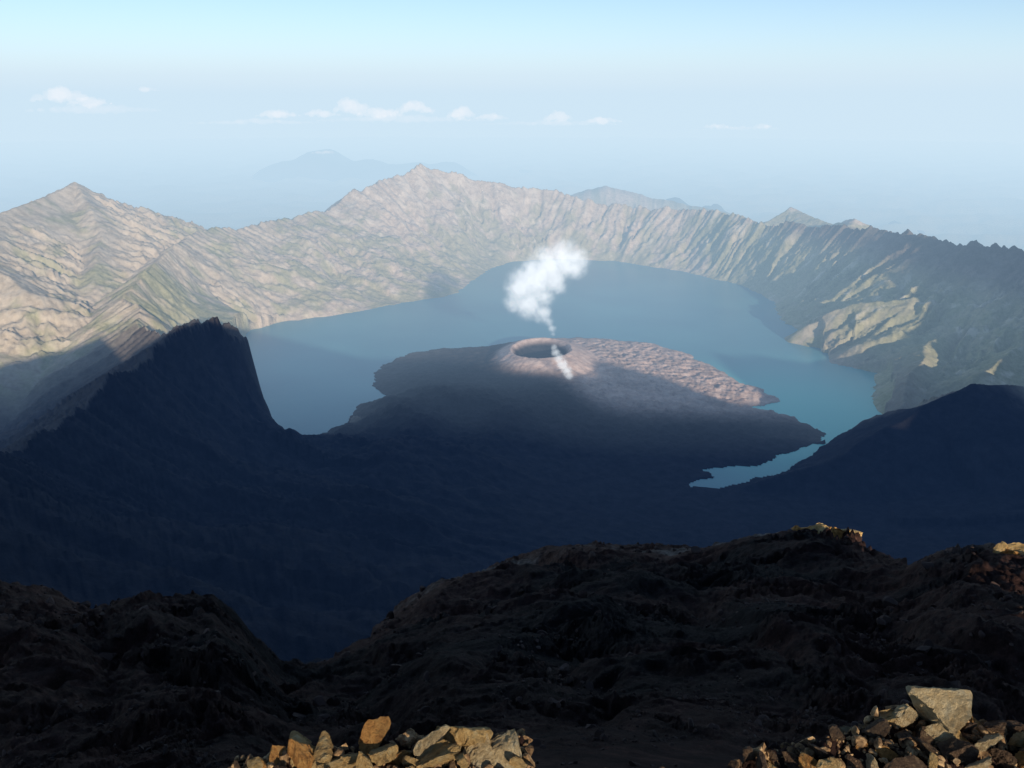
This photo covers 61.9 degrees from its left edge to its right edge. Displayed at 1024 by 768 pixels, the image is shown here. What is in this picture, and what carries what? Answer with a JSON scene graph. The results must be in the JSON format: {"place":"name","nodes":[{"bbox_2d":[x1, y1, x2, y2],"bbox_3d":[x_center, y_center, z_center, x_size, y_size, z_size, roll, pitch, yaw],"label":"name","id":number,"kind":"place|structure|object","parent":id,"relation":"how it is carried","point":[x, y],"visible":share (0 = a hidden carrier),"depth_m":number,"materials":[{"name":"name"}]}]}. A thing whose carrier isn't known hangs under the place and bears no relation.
{"place":"outdoors","nodes":[
{"label":"outdoors","id":0,"kind":"place"},
{"bbox_2d":[252,149,477,182],"bbox_3d":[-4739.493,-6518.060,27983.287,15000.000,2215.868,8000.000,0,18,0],"label":"hills","id":1,"kind":"structure","parent":0,"point":[331,165],"depth_m":27052.51,"materials":[{"name":"blue"}]},
{"bbox_2d":[0,135,1023,663],"bbox_3d":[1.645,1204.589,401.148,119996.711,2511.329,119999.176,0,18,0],"label":"terrain","id":2,"kind":"structure","parent":0,"point":[146,439],"depth_m":4983.43,"materials":[{"name":"grey stone"}]},
{"bbox_2d":[0,527,1023,767],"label":"ground","id":3,"kind":"structure","parent":0,"point":[46,675],"depth_m":15.32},
{"bbox_2d":[247,756,263,767],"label":"rock","id":4,"kind":"object","parent":3,"relation":"on","point":[255,762],"visible":1,"depth_m":3.14,"materials":[{"name":"beige stone"}]},
{"bbox_2d":[287,730,312,767],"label":"rock","id":5,"kind":"object","parent":3,"relation":"on","point":[296,736],"visible":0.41,"depth_m":3.34,"materials":[{"name":"grey stone"}]},
{"bbox_2d":[287,739,313,767],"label":"rock","id":6,"kind":"object","parent":3,"relation":"on","point":[301,755],"visible":0.97,"depth_m":3.21,"materials":[{"name":"brown stone"}]},
{"bbox_2d":[311,731,332,767],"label":"rock","id":7,"kind":"object","parent":3,"relation":"on","point":[323,752],"visible":0.98,"depth_m":3.24,"materials":[{"name":"beige stone"}]},
{"bbox_2d":[317,754,355,767],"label":"rock","id":8,"kind":"object","parent":3,"relation":"on","point":[335,762],"visible":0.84,"depth_m":3.21,"materials":[{"name":"beige stone"}]},
{"bbox_2d":[340,753,357,762],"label":"rock","id":9,"kind":"object","parent":3,"relation":"on","point":[349,758],"visible":0.77,"depth_m":3.23,"materials":[{"name":"beige stone"}]},
{"bbox_2d":[355,751,373,767],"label":"rock","id":10,"kind":"object","parent":3,"relation":"on","point":[363,760],"visible":1,"depth_m":3.15,"materials":[{"name":"beige stone"}]},
{"bbox_2d":[413,724,449,756],"bbox_3d":[-0.302,1.367,3.250,0.080,0.121,0.166,10,21,27],"label":"rock","id":11,"kind":"object","parent":3,"relation":"on","point":[424,746],"visible":0.87,"depth_m":3.22,"materials":[{"name":"beige stone"}]},
{"bbox_2d":[455,753,468,767],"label":"rock","id":12,"kind":"object","parent":3,"relation":"on","point":[461,759],"visible":1,"depth_m":3.13,"materials":[{"name":"beige stone"}]},
{"bbox_2d":[435,726,492,750],"bbox_3d":[-0.191,1.383,3.323,0.234,0.168,0.111,9,20,24],"label":"rock","id":13,"kind":"object","parent":3,"relation":"on","point":[463,736],"visible":0.66,"depth_m":3.27,"materials":[{"name":"beige stone"}]},
{"bbox_2d":[462,728,494,767],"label":"rock","id":14,"kind":"object","parent":3,"relation":"on","point":[480,754],"visible":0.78,"depth_m":3.22,"materials":[{"name":"beige stone"}]},
{"bbox_2d":[490,729,521,767],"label":"rock","id":15,"kind":"object","parent":3,"relation":"on","point":[505,748],"visible":0.68,"depth_m":3.20,"materials":[{"name":"beige stone"}]},
{"bbox_2d":[509,756,526,767],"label":"rock","id":16,"kind":"object","parent":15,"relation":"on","point":[516,762],"visible":1,"depth_m":3.14,"materials":[{"name":"beige stone"}]},
{"bbox_2d":[0,528,1023,767],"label":"scree","id":17,"kind":"structure","parent":3,"relation":"on","point":[882,621],"depth_m":15.56,"materials":[{"name":"brown stone"}]},
{"bbox_2d":[727,760,738,767],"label":"rock","id":18,"kind":"object","parent":3,"relation":"on","point":[733,764],"visible":1,"depth_m":3.21,"materials":[{"name":"brown stone"}]},
{"bbox_2d":[742,746,754,761],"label":"rock","id":19,"kind":"object","parent":3,"relation":"on","point":[748,754],"visible":1,"depth_m":3.24,"materials":[{"name":"stone"}]},
{"bbox_2d":[755,751,767,767],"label":"rock","id":20,"kind":"object","parent":3,"relation":"on","point":[761,762],"visible":1,"depth_m":3.19,"materials":[{"name":"brown stone"}]},
{"bbox_2d":[765,750,778,760],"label":"rock","id":21,"kind":"object","parent":3,"relation":"on","point":[772,755],"visible":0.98,"depth_m":3.26,"materials":[{"name":"brown stone"}]},
{"bbox_2d":[782,751,799,767],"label":"rock","id":22,"kind":"object","parent":3,"relation":"on","point":[791,760],"visible":0.85,"depth_m":3.22,"materials":[{"name":"brown stone"}]},
{"bbox_2d":[791,525,800,530],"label":"rock","id":23,"kind":"object","parent":3,"relation":"on","point":[796,527],"visible":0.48,"depth_m":59.38,"materials":[{"name":"stone"}]},
{"bbox_2d":[798,752,817,767],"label":"rock","id":24,"kind":"object","parent":3,"relation":"on","point":[806,760],"visible":0.91,"depth_m":3.17,"materials":[{"name":"brown stone"}]},
{"bbox_2d":[809,523,822,529],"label":"rock","id":25,"kind":"object","parent":3,"relation":"on","point":[812,527],"visible":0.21,"depth_m":58.75,"materials":[{"name":"brown stone"}]},
{"bbox_2d":[807,744,828,757],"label":"rock","id":26,"kind":"object","parent":3,"relation":"on","point":[819,752],"visible":0.94,"depth_m":3.25,"materials":[{"name":"stone"}]},
{"bbox_2d":[816,524,831,533],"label":"rock","id":27,"kind":"object","parent":3,"relation":"on","point":[819,528],"visible":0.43,"depth_m":58.36,"materials":[{"name":"stone"}]},
{"bbox_2d":[828,724,845,740],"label":"rock","id":28,"kind":"object","parent":3,"relation":"on","point":[835,732],"visible":1,"depth_m":3.32,"materials":[{"name":"stone"}]},
{"bbox_2d":[831,527,844,538],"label":"rock","id":29,"kind":"object","parent":3,"relation":"on","point":[837,531],"visible":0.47,"depth_m":58.41,"materials":[{"name":"stone"}]},
{"bbox_2d":[839,725,851,734],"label":"rock","id":30,"kind":"object","parent":3,"relation":"on","point":[843,728],"visible":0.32,"depth_m":3.51,"materials":[{"name":"grey stone"}]},
{"bbox_2d":[841,529,862,535],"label":"rock","id":31,"kind":"object","parent":3,"relation":"on","point":[855,531],"visible":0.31,"depth_m":58.27,"materials":[{"name":"beige stone"}]},
{"bbox_2d":[846,754,865,767],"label":"rock","id":32,"kind":"object","parent":3,"relation":"on","point":[852,761],"visible":0.98,"depth_m":3.24,"materials":[{"name":"brown stone"}]},
{"bbox_2d":[856,743,868,750],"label":"rock","id":33,"kind":"object","parent":3,"relation":"on","point":[866,745],"visible":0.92,"depth_m":3.29,"materials":[{"name":"brown stone"}]},
{"bbox_2d":[866,753,878,767],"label":"rock","id":34,"kind":"object","parent":3,"relation":"on","point":[871,761],"visible":1,"depth_m":3.21,"materials":[{"name":"grey stone"}]},
{"bbox_2d":[861,718,889,738],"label":"rock","id":35,"kind":"object","parent":3,"relation":"on","point":[880,727],"visible":0.88,"depth_m":3.35,"materials":[{"name":"stone"}]},
{"bbox_2d":[872,709,898,723],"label":"rock","id":36,"kind":"object","parent":3,"relation":"on","point":[888,715],"visible":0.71,"depth_m":3.44,"materials":[{"name":"grey stone"}]},
{"bbox_2d":[875,745,897,761],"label":"rock","id":37,"kind":"object","parent":3,"relation":"on","point":[888,753],"visible":0.84,"depth_m":3.24,"materials":[{"name":"brown stone"}]},
{"bbox_2d":[883,755,926,767],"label":"rock","id":38,"kind":"object","parent":3,"relation":"on","point":[912,761],"visible":1,"depth_m":3.17,"materials":[{"name":"brown stone"}]},
{"bbox_2d":[896,730,918,747],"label":"rock","id":39,"kind":"object","parent":3,"relation":"on","point":[903,735],"visible":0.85,"depth_m":3.32,"materials":[{"name":"grey stone"}]},
{"bbox_2d":[915,726,933,744],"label":"rock","id":40,"kind":"object","parent":3,"relation":"on","point":[927,738],"visible":0.65,"depth_m":3.33,"materials":[{"name":"brown stone"}]},
{"bbox_2d":[912,736,938,753],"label":"rock","id":41,"kind":"object","parent":3,"relation":"on","point":[924,745],"visible":0.6,"depth_m":3.26,"materials":[{"name":"stone"}]},
{"bbox_2d":[906,686,972,735],"bbox_3d":[1.727,1.323,3.419,0.275,0.297,0.211,-11,21,-30],"label":"rock","id":42,"kind":"object","parent":3,"relation":"on","point":[949,709],"visible":0.81,"depth_m":3.32,"materials":[{"name":"beige stone"}]},
{"bbox_2d":[937,737,978,764],"bbox_3d":[1.689,1.413,3.251,0.111,0.105,0.141,-23,35,-31],"label":"rock","id":43,"kind":"object","parent":3,"relation":"on","point":[966,752],"visible":0.88,"depth_m":3.23,"materials":[{"name":"stone"}]},
{"bbox_2d":[954,730,963,740],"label":"rock","id":44,"kind":"object","parent":3,"relation":"on","point":[958,735],"visible":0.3,"depth_m":3.33,"materials":[{"name":"beige stone"}]},
{"bbox_2d":[962,722,976,731],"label":"rock","id":45,"kind":"object","parent":3,"relation":"on","point":[967,726],"visible":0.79,"depth_m":3.36,"materials":[{"name":"brown stone"}]},
{"bbox_2d":[970,716,979,731],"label":"rock","id":46,"kind":"object","parent":3,"relation":"on","point":[972,719],"visible":0.23,"depth_m":3.46,"materials":[{"name":"brown stone"}]},
{"bbox_2d":[964,755,991,767],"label":"rock","id":47,"kind":"object","parent":3,"relation":"on","point":[985,762],"visible":1,"depth_m":3.15,"materials":[{"name":"beige stone"}]},
{"bbox_2d":[983,720,1006,733],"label":"rock","id":48,"kind":"object","parent":3,"relation":"on","point":[998,726],"visible":0.92,"depth_m":3.38,"materials":[{"name":"brown stone"}]},
{"bbox_2d":[993,541,1007,553],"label":"rock","id":49,"kind":"object","parent":3,"relation":"on","point":[1001,547],"visible":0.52,"depth_m":34.92,"materials":[{"name":"beige stone"}]},
{"bbox_2d":[986,748,1017,767],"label":"rock","id":50,"kind":"object","parent":3,"relation":"on","point":[1004,759],"visible":0.98,"depth_m":3.24,"materials":[{"name":"brown stone"}]},
{"bbox_2d":[1006,551,1018,555],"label":"rock","id":51,"kind":"object","parent":3,"relation":"on","point":[1012,552],"visible":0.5,"depth_m":34.55,"materials":[{"name":"brown stone"}]},
{"bbox_2d":[1003,542,1023,554],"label":"rock","id":52,"kind":"object","parent":3,"relation":"on","point":[1018,547],"visible":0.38,"depth_m":34.85,"materials":[{"name":"beige stone"}]},
{"bbox_2d":[1005,720,1023,731],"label":"rock","id":53,"kind":"object","parent":3,"relation":"on","point":[1013,726],"visible":0.88,"depth_m":3.40,"materials":[{"name":"brown stone"}]},
{"bbox_2d":[1015,751,1023,767],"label":"rock","id":54,"kind":"object","parent":3,"relation":"on","point":[1019,755],"visible":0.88,"depth_m":3.23,"materials":[{"name":"stone"}]},
{"bbox_2d":[0,128,1023,143],"bbox_3d":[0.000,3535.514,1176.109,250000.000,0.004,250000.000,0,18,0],"label":"sea","id":55,"kind":"structure","parent":0,"point":[946,136],"depth_m":97504.98,"materials":[{"name":"liquid"}]},
{"bbox_2d":[0,0,1023,131],"label":"sky","id":56,"kind":"structure","parent":0,"point":[66,65],"materials":[{"name":"blue"}]},
{"bbox_2d":[246,259,881,488],"bbox_3d":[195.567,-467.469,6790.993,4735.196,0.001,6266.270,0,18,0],"label":"lake","id":57,"kind":"structure","parent":0,"point":[315,375],"depth_m":6495.54,"materials":[{"name":"liquid"}]},
{"bbox_2d":[230,703,1023,767],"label":"gravel","id":58,"kind":"structure","parent":0,"point":[409,737],"depth_m":3.30,"materials":[{"name":"brown stone"}]},
{"bbox_2d":[234,760,241,767],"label":"rock","id":59,"kind":"object","parent":58,"relation":"on","point":[236,764],"visible":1,"depth_m":3.16,"materials":[{"name":"beige stone"}]},
{"bbox_2d":[268,745,285,765],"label":"rock","id":60,"kind":"object","parent":58,"relation":"on","point":[275,753],"visible":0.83,"depth_m":3.22,"materials":[{"name":"brown stone"}]},
{"bbox_2d":[358,716,390,755],"bbox_3d":[-0.538,1.375,3.326,0.110,0.173,0.097,34,-29,-26],"label":"rock","id":61,"kind":"object","parent":58,"relation":"on","point":[373,733],"visible":0.87,"depth_m":3.31,"materials":[{"name":"brown stone"}]},
{"bbox_2d":[368,744,398,765],"bbox_3d":[-0.491,1.413,3.251,0.122,0.070,0.097,5,-22,-25],"label":"rock","id":62,"kind":"object","parent":58,"relation":"on","point":[381,756],"visible":1,"depth_m":3.22,"materials":[{"name":"beige stone"}]},
{"bbox_2d":[388,750,408,765],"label":"rock","id":63,"kind":"object","parent":58,"relation":"on","point":[399,757],"visible":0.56,"depth_m":3.25,"materials":[{"name":"stone"}]},
{"bbox_2d":[402,755,419,766],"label":"rock","id":64,"kind":"object","parent":58,"relation":"on","point":[407,760],"visible":0.71,"depth_m":3.20,"materials":[{"name":"beige stone"}]},
{"bbox_2d":[415,739,461,767],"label":"rock","id":65,"kind":"object","parent":58,"relation":"on","point":[443,753],"visible":0.94,"depth_m":3.18,"materials":[{"name":"beige stone"}]},
{"bbox_2d":[816,757,842,767],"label":"rock","id":66,"kind":"object","parent":58,"relation":"on","point":[830,762],"visible":1,"depth_m":3.14,"materials":[{"name":"beige stone"}]},
{"bbox_2d":[890,704,919,727],"bbox_3d":[1.575,1.336,3.440,0.128,0.078,0.104,-23,-25,2],"label":"rock","id":67,"kind":"object","parent":58,"relation":"on","point":[907,714],"visible":0.98,"depth_m":3.41,"materials":[{"name":"beige stone"}]},
{"bbox_2d":[928,751,938,767],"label":"rock","id":68,"kind":"object","parent":58,"relation":"on","point":[933,761],"visible":1,"depth_m":3.17,"materials":[{"name":"beige stone"}]},
{"bbox_2d":[919,723,954,741],"bbox_3d":[1.675,1.385,3.349,0.148,0.101,0.065,6,19,17],"label":"rock","id":69,"kind":"object","parent":58,"relation":"on","point":[938,732],"visible":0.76,"depth_m":3.33,"materials":[{"name":"beige stone"}]},
{"bbox_2d":[974,733,1003,751],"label":"rock","id":70,"kind":"object","parent":58,"relation":"on","point":[986,742],"visible":0.88,"depth_m":3.27,"materials":[{"name":"beige stone"}]},
{"bbox_2d":[1007,731,1023,746],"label":"rock","id":71,"kind":"object","parent":58,"relation":"on","point":[1016,739],"visible":1,"depth_m":3.33,"materials":[{"name":"grey stone"}]},
{"bbox_2d":[666,197,730,213],"bbox_3d":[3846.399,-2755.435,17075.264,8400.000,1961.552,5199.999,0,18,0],"label":"hills","id":72,"kind":"structure","parent":0,"point":[713,206],"depth_m":16388.20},
{"bbox_2d":[888,220,924,233],"bbox_3d":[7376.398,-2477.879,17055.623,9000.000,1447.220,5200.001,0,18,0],"label":"hills","id":73,"kind":"structure","parent":0,"point":[919,231],"depth_m":17161.67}
]}

